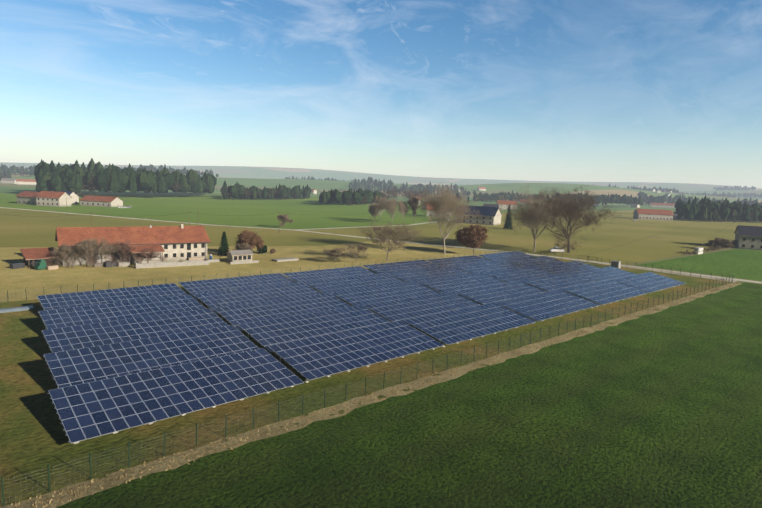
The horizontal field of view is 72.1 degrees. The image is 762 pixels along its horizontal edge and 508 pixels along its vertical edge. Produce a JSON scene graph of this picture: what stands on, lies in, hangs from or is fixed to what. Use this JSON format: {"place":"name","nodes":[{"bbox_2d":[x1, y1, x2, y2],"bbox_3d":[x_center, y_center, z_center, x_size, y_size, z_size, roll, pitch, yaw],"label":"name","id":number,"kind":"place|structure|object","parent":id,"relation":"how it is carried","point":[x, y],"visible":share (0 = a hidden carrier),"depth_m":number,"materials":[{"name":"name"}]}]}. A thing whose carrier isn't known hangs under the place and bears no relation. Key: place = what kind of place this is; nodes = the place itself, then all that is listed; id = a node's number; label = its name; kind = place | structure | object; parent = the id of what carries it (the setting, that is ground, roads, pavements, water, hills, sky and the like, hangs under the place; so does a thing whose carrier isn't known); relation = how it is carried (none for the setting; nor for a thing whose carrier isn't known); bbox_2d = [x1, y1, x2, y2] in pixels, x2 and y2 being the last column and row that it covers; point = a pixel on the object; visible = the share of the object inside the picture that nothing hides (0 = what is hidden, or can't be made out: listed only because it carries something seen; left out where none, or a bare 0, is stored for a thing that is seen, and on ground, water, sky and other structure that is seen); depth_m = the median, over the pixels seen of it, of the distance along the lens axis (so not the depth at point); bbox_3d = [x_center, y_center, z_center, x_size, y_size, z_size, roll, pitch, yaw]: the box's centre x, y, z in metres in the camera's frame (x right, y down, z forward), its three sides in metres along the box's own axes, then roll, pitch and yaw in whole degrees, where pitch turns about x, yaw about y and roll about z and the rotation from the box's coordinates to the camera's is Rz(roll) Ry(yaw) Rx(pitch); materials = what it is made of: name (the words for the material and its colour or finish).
{"place":"outdoors","nodes":[
{"label":"outdoors","id":0,"kind":"place"},
{"bbox_2d":[4,206,636,234],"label":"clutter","id":1,"kind":"object","parent":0,"point":[190,212],"visible":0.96,"depth_m":212.57,"materials":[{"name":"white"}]},
{"bbox_2d":[0,162,761,507],"bbox_3d":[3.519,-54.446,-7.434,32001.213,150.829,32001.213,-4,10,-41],"label":"ground","id":2,"kind":"structure","parent":0,"point":[656,408],"depth_m":52.99,"materials":[{"name":"plant"}]},
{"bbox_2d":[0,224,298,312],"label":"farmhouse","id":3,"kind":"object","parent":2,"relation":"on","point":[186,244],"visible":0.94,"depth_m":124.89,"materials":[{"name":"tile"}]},
{"bbox_2d":[37,251,685,443],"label":"solar array","id":4,"kind":"object","parent":2,"relation":"on","point":[198,354],"visible":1,"depth_m":70.78,"materials":[{"name":"blue glass"}]},
{"bbox_2d":[1,249,733,504],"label":"fence","id":5,"kind":"object","parent":2,"relation":"on","point":[129,453],"visible":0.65,"depth_m":53.27,"materials":[{"name":"green"}]},
{"bbox_2d":[11,245,738,507],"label":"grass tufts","id":6,"kind":"object","parent":2,"relation":"on","point":[665,305],"visible":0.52,"depth_m":51.93,"materials":[{"name":"beige plant"}]},
{"bbox_2d":[0,158,761,222],"bbox_3d":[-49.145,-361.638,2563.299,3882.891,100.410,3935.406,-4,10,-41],"label":"forest","id":7,"kind":"object","parent":2,"relation":"on","point":[90,177],"visible":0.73,"depth_m":555.78,"materials":[{"name":"green plant"}]},
{"bbox_2d":[0,178,761,249],"bbox_3d":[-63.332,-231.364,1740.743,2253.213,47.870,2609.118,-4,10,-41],"label":"buildings","id":8,"kind":"structure","parent":2,"relation":"on","point":[748,237],"depth_m":341.08,"materials":[{"name":"paint"}]},
{"bbox_2d":[42,183,737,267],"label":"trees","id":9,"kind":"object","parent":2,"relation":"on","point":[472,236],"visible":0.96,"depth_m":163.28,"materials":[{"name":"brown plant"}]},
{"bbox_2d":[549,247,564,252],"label":"car","id":10,"kind":"object","parent":2,"relation":"on","point":[554,249],"visible":0.73,"depth_m":179.79,"materials":[{"name":"white paint"}]},
{"bbox_2d":[0,0,761,187],"label":"sky","id":11,"kind":"structure","parent":0,"point":[656,91],"materials":[{"name":"blue"}]},
{"bbox_2d":[66,198,702,267],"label":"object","id":12,"kind":"object","parent":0,"point":[615,264],"visible":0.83,"depth_m":149.60,"materials":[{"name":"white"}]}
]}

